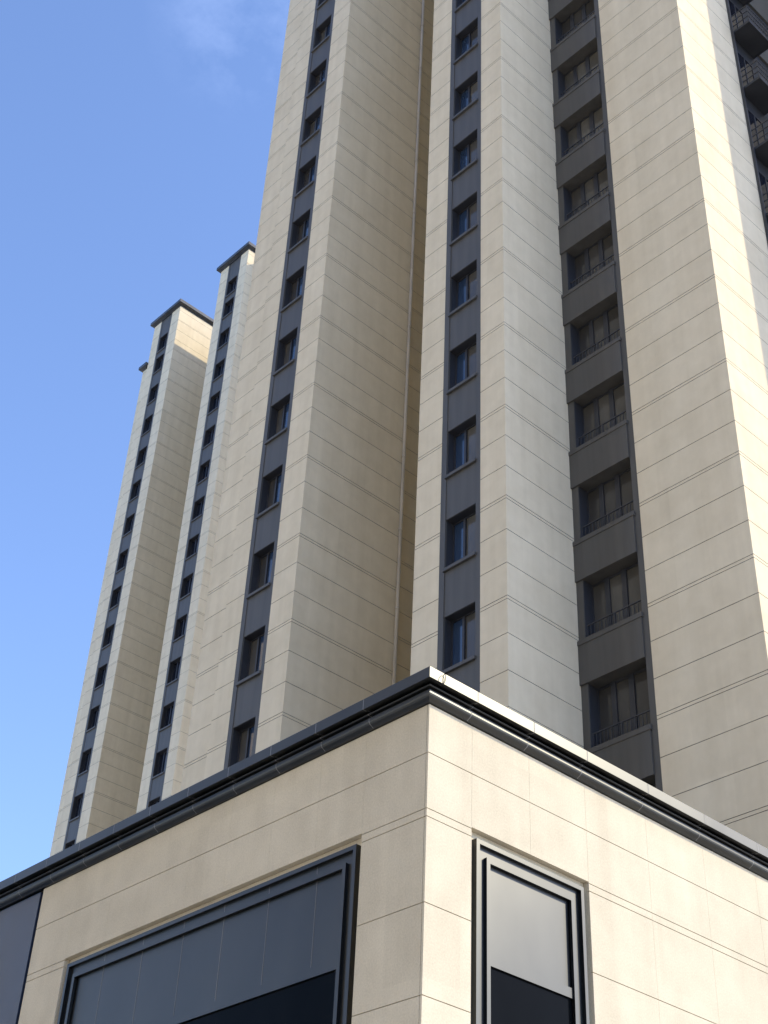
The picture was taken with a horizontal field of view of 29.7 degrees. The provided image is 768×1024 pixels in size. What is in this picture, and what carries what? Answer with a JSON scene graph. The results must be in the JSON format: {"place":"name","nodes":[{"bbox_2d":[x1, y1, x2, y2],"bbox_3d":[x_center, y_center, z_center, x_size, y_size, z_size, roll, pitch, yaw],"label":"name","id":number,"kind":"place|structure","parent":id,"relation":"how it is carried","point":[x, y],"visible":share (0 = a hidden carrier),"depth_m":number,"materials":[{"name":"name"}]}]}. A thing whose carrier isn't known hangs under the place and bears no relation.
{"place":"outdoors","nodes":[
{"label":"outdoors","id":0,"kind":"place"},
{"bbox_2d":[0,0,289,881],"label":"sky","id":1,"kind":"structure","parent":0,"point":[135,135],"materials":[{"name":"blue"}]},
{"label":"pavement","id":2,"kind":"structure","parent":0,"visible":0},
{"bbox_2d":[50,241,255,856],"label":"apartment tower","id":3,"kind":"structure","parent":2,"relation":"on","point":[127,753],"depth_m":92.48,"materials":[{"name":"stone"}]},
{"bbox_2d":[65,840,74,848],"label":"window","id":4,"kind":"structure","parent":3,"relation":"in","point":[71,843],"depth_m":83.90,"materials":[{"name":"glass"}]},
{"bbox_2d":[69,793,83,822],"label":"window","id":5,"kind":"structure","parent":3,"relation":"in","point":[78,799],"depth_m":85.39,"materials":[{"name":"glass"}]},
{"bbox_2d":[77,748,91,776],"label":"window","id":6,"kind":"structure","parent":3,"relation":"in","point":[86,755],"depth_m":87.18,"materials":[{"name":"glass"}]},
{"bbox_2d":[85,705,99,732],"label":"window","id":7,"kind":"structure","parent":3,"relation":"in","point":[94,712],"depth_m":88.96,"materials":[{"name":"glass"}]},
{"bbox_2d":[93,664,106,690],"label":"window","id":8,"kind":"structure","parent":3,"relation":"in","point":[102,670],"depth_m":90.76,"materials":[{"name":"glass"}]},
{"bbox_2d":[101,624,113,649],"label":"window","id":9,"kind":"structure","parent":3,"relation":"in","point":[109,631],"depth_m":92.55,"materials":[{"name":"glass"}]},
{"bbox_2d":[108,585,121,610],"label":"window","id":10,"kind":"structure","parent":3,"relation":"in","point":[116,593],"depth_m":94.36,"materials":[{"name":"glass"}]},
{"bbox_2d":[115,549,127,573],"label":"window","id":11,"kind":"structure","parent":3,"relation":"in","point":[123,556],"depth_m":96.12,"materials":[{"name":"glass"}]},
{"bbox_2d":[122,513,134,537],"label":"window","id":12,"kind":"structure","parent":3,"relation":"in","point":[129,523],"depth_m":97.92,"materials":[{"name":"glass"}]},
{"bbox_2d":[128,479,140,502],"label":"window","id":13,"kind":"structure","parent":3,"relation":"in","point":[136,486],"depth_m":99.73,"materials":[{"name":"glass"}]},
{"bbox_2d":[135,446,146,468],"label":"window","id":14,"kind":"structure","parent":3,"relation":"in","point":[141,458],"depth_m":101.53,"materials":[{"name":"glass"}]},
{"bbox_2d":[141,414,152,436],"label":"window","id":15,"kind":"structure","parent":3,"relation":"in","point":[147,426],"depth_m":103.30,"materials":[{"name":"glass"}]},
{"bbox_2d":[147,383,158,405],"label":"window","id":16,"kind":"structure","parent":3,"relation":"in","point":[153,393],"depth_m":105.08,"materials":[{"name":"glass"}]},
{"bbox_2d":[149,797,159,806],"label":"window","id":17,"kind":"structure","parent":3,"relation":"in","point":[156,800],"depth_m":79.02,"materials":[{"name":"glass"}]},
{"bbox_2d":[152,354,163,374],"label":"window","id":18,"kind":"structure","parent":3,"relation":"in","point":[159,361],"depth_m":106.87,"materials":[{"name":"glass"}]},
{"bbox_2d":[151,747,167,779],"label":"window","id":19,"kind":"structure","parent":3,"relation":"in","point":[161,756],"depth_m":80.49,"materials":[{"name":"glass"}]},
{"bbox_2d":[156,333,167,353],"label":"window","id":20,"kind":"structure","parent":3,"relation":"in","point":[162,345],"depth_m":108.21,"materials":[{"name":"glass"}]},
{"bbox_2d":[158,701,173,731],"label":"window","id":21,"kind":"structure","parent":3,"relation":"in","point":[168,709],"depth_m":82.28,"materials":[{"name":"glass"}]},
{"bbox_2d":[165,657,180,686],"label":"window","id":22,"kind":"structure","parent":3,"relation":"in","point":[174,667],"depth_m":84.07,"materials":[{"name":"glass"}]},
{"bbox_2d":[172,614,186,642],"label":"window","id":23,"kind":"structure","parent":3,"relation":"in","point":[181,622],"depth_m":85.87,"materials":[{"name":"glass"}]},
{"bbox_2d":[179,573,192,600],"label":"window","id":24,"kind":"structure","parent":3,"relation":"in","point":[187,582],"depth_m":87.67,"materials":[{"name":"glass"}]},
{"bbox_2d":[185,534,198,560],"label":"window","id":25,"kind":"structure","parent":3,"relation":"in","point":[193,542],"depth_m":89.44,"materials":[{"name":"glass"}]},
{"bbox_2d":[191,496,204,522],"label":"window","id":26,"kind":"structure","parent":3,"relation":"in","point":[198,508],"depth_m":91.25,"materials":[{"name":"glass"}]},
{"bbox_2d":[196,460,209,484],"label":"window","id":27,"kind":"structure","parent":3,"relation":"in","point":[203,475],"depth_m":93.03,"materials":[{"name":"glass"}]},
{"bbox_2d":[202,425,214,449],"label":"window","id":28,"kind":"structure","parent":3,"relation":"in","point":[209,435],"depth_m":94.82,"materials":[{"name":"glass"}]},
{"bbox_2d":[207,391,219,415],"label":"window","id":29,"kind":"structure","parent":3,"relation":"in","point":[214,402],"depth_m":96.62,"materials":[{"name":"glass"}]},
{"bbox_2d":[212,359,224,382],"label":"window","id":30,"kind":"structure","parent":3,"relation":"in","point":[220,366],"depth_m":98.40,"materials":[{"name":"glass"}]},
{"bbox_2d":[217,327,229,350],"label":"window","id":31,"kind":"structure","parent":3,"relation":"in","point":[224,335],"depth_m":100.20,"materials":[{"name":"glass"}]},
{"bbox_2d":[222,297,233,319],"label":"window","id":32,"kind":"structure","parent":3,"relation":"in","point":[229,305],"depth_m":101.97,"materials":[{"name":"glass"}]},
{"bbox_2d":[225,276,236,297],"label":"window","id":33,"kind":"structure","parent":3,"relation":"in","point":[232,284],"depth_m":103.30,"materials":[{"name":"glass"}]},
{"bbox_2d":[0,666,767,1023],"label":"podium building","id":34,"kind":"structure","parent":2,"relation":"on","point":[422,846],"depth_m":16.67,"materials":[{"name":"stone"}]},
{"bbox_2d":[57,844,360,1023],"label":"window","id":35,"kind":"structure","parent":34,"relation":"in","point":[280,949],"depth_m":16.53,"materials":[{"name":"metal"}]},
{"bbox_2d":[471,838,589,1023],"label":"window","id":36,"kind":"structure","parent":34,"relation":"in","point":[529,952],"depth_m":15.53,"materials":[{"name":"metal"}]},
{"bbox_2d":[180,0,767,848],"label":"apartment tower","id":37,"kind":"structure","parent":2,"relation":"on","point":[498,432],"depth_m":41.24,"materials":[{"name":"stone"}]},
{"bbox_2d":[229,718,254,766],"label":"window","id":38,"kind":"structure","parent":37,"relation":"in","point":[242,742],"depth_m":39.68,"materials":[{"name":"glass"}]},
{"bbox_2d":[235,626,264,686],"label":"window","id":39,"kind":"structure","parent":37,"relation":"in","point":[253,643],"depth_m":41.35,"materials":[{"name":"glass"}]},
{"bbox_2d":[246,542,273,598],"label":"window","id":40,"kind":"structure","parent":37,"relation":"in","point":[262,564],"depth_m":43.15,"materials":[{"name":"glass"}]},
{"bbox_2d":[255,465,282,518],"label":"window","id":41,"kind":"structure","parent":37,"relation":"in","point":[271,485],"depth_m":44.94,"materials":[{"name":"glass"}]},
{"bbox_2d":[264,393,290,444],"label":"window","id":42,"kind":"structure","parent":37,"relation":"in","point":[279,412],"depth_m":46.74,"materials":[{"name":"glass"}]},
{"bbox_2d":[272,327,297,376],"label":"window","id":43,"kind":"structure","parent":37,"relation":"in","point":[286,352],"depth_m":48.55,"materials":[{"name":"glass"}]},
{"bbox_2d":[280,267,303,312],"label":"window","id":44,"kind":"structure","parent":37,"relation":"in","point":[293,290],"depth_m":50.33,"materials":[{"name":"glass"}]},
{"bbox_2d":[287,210,309,252],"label":"window","id":45,"kind":"structure","parent":37,"relation":"in","point":[300,226],"depth_m":52.15,"materials":[{"name":"glass"}]},
{"bbox_2d":[294,156,315,198],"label":"window","id":46,"kind":"structure","parent":37,"relation":"in","point":[306,173],"depth_m":53.93,"materials":[{"name":"glass"}]},
{"bbox_2d":[300,106,321,146],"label":"window","id":47,"kind":"structure","parent":37,"relation":"in","point":[312,123],"depth_m":55.73,"materials":[{"name":"glass"}]},
{"bbox_2d":[306,59,326,97],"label":"window","id":48,"kind":"structure","parent":37,"relation":"in","point":[317,78],"depth_m":57.52,"materials":[{"name":"glass"}]},
{"bbox_2d":[311,16,330,52],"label":"window","id":49,"kind":"structure","parent":37,"relation":"in","point":[322,32],"depth_m":59.32,"materials":[{"name":"glass"}]},
{"bbox_2d":[316,0,327,9],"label":"window","id":50,"kind":"structure","parent":37,"relation":"in","point":[321,2],"depth_m":60.30,"materials":[{"name":"metal"}]},
{"bbox_2d":[441,603,475,673],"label":"window","id":51,"kind":"structure","parent":37,"relation":"in","point":[459,642],"depth_m":34.63,"materials":[{"name":"glass"}]},
{"bbox_2d":[442,504,475,572],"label":"window","id":52,"kind":"structure","parent":37,"relation":"in","point":[461,528],"depth_m":36.42,"materials":[{"name":"glass"}]},
{"bbox_2d":[444,415,475,479],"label":"window","id":53,"kind":"structure","parent":37,"relation":"in","point":[462,439],"depth_m":38.23,"materials":[{"name":"glass"}]},
{"bbox_2d":[446,334,476,394],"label":"window","id":54,"kind":"structure","parent":37,"relation":"in","point":[462,358],"depth_m":40.03,"materials":[{"name":"glass"}]},
{"bbox_2d":[447,260,476,316],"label":"window","id":55,"kind":"structure","parent":37,"relation":"in","point":[464,284],"depth_m":41.82,"materials":[{"name":"glass"}]},
{"bbox_2d":[454,0,469,12],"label":"window","id":56,"kind":"structure","parent":37,"relation":"in","point":[460,3],"depth_m":50.09,"materials":[{"name":"metal"}]},
{"bbox_2d":[449,192,476,245],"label":"window","id":57,"kind":"structure","parent":37,"relation":"in","point":[464,215],"depth_m":43.61,"materials":[{"name":"glass"}]},
{"bbox_2d":[450,130,477,180],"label":"window","id":58,"kind":"structure","parent":37,"relation":"in","point":[465,153],"depth_m":45.42,"materials":[{"name":"glass"}]},
{"bbox_2d":[452,71,477,120],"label":"window","id":59,"kind":"structure","parent":37,"relation":"in","point":[466,93],"depth_m":47.22,"materials":[{"name":"glass"}]},
{"bbox_2d":[453,18,477,64],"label":"window","id":60,"kind":"structure","parent":37,"relation":"in","point":[466,40],"depth_m":49.01,"materials":[{"name":"glass"}]},
{"bbox_2d":[550,0,595,51],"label":"window","id":61,"kind":"structure","parent":37,"relation":"in","point":[565,29],"depth_m":49.46,"materials":[{"name":"glass"}]},
{"bbox_2d":[552,49,599,106],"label":"window","id":62,"kind":"structure","parent":37,"relation":"in","point":[587,68],"depth_m":47.67,"materials":[{"name":"glass"}]},
{"bbox_2d":[555,105,604,165],"bbox_3d":[6.239,-11.900,45.572,0.460,1.865,1.947,31,-45,-32],"label":"window","id":63,"kind":"structure","parent":37,"relation":"in","point":[592,125],"depth_m":45.87,"materials":[{"name":"glass"}]},
{"bbox_2d":[558,166,609,229],"bbox_3d":[6.116,-9.555,43.786,0.460,1.865,1.947,31,-45,-32],"label":"window","id":64,"kind":"structure","parent":37,"relation":"in","point":[576,201],"depth_m":44.07,"materials":[{"name":"glass"}]},
{"bbox_2d":[561,232,614,298],"bbox_3d":[5.993,-7.210,42.001,0.460,1.865,1.947,31,-45,-32],"label":"window","id":65,"kind":"structure","parent":37,"relation":"in","point":[595,259],"depth_m":42.28,"materials":[{"name":"glass"}]},
{"bbox_2d":[565,304,621,373],"bbox_3d":[5.870,-4.865,40.215,0.460,1.865,1.947,31,-45,-32],"label":"window","id":66,"kind":"structure","parent":37,"relation":"in","point":[601,332],"depth_m":40.48,"materials":[{"name":"glass"}]},
{"bbox_2d":[568,382,627,455],"bbox_3d":[5.748,-2.520,38.430,0.460,1.865,1.947,31,-45,-32],"label":"window","id":67,"kind":"structure","parent":37,"relation":"in","point":[606,413],"depth_m":38.68,"materials":[{"name":"glass"}]},
{"bbox_2d":[572,468,634,546],"bbox_3d":[5.625,-0.175,36.644,0.460,1.865,1.947,31,-45,-32],"label":"window","id":68,"kind":"structure","parent":37,"relation":"in","point":[609,503],"depth_m":36.89,"materials":[{"name":"glass"}]},
{"bbox_2d":[577,563,642,645],"bbox_3d":[5.502,2.170,34.859,0.460,1.865,1.947,31,-45,-32],"label":"window","id":69,"kind":"structure","parent":37,"relation":"in","point":[613,602],"depth_m":35.09,"materials":[{"name":"glass"}]},
{"bbox_2d":[586,668,651,752],"bbox_3d":[5.379,4.515,33.073,0.460,1.865,1.947,31,-45,-32],"label":"window","id":70,"kind":"structure","parent":37,"relation":"in","point":[619,709],"depth_m":33.29,"materials":[{"name":"glass"}]},
{"bbox_2d":[729,0,744,29],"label":"window","id":71,"kind":"structure","parent":37,"relation":"in","point":[733,8],"depth_m":48.48,"materials":[{"name":"glass"}]},
{"bbox_2d":[737,51,754,85],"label":"window","id":72,"kind":"structure","parent":37,"relation":"in","point":[743,62],"depth_m":46.69,"materials":[{"name":"glass"}]},
{"bbox_2d":[747,108,765,146],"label":"window","id":73,"kind":"structure","parent":37,"relation":"in","point":[754,121],"depth_m":44.88,"materials":[{"name":"glass"}]},
{"bbox_2d":[758,170,767,212],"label":"window","id":74,"kind":"structure","parent":37,"relation":"in","point":[763,180],"depth_m":43.01,"materials":[{"name":"glass"}]}
]}

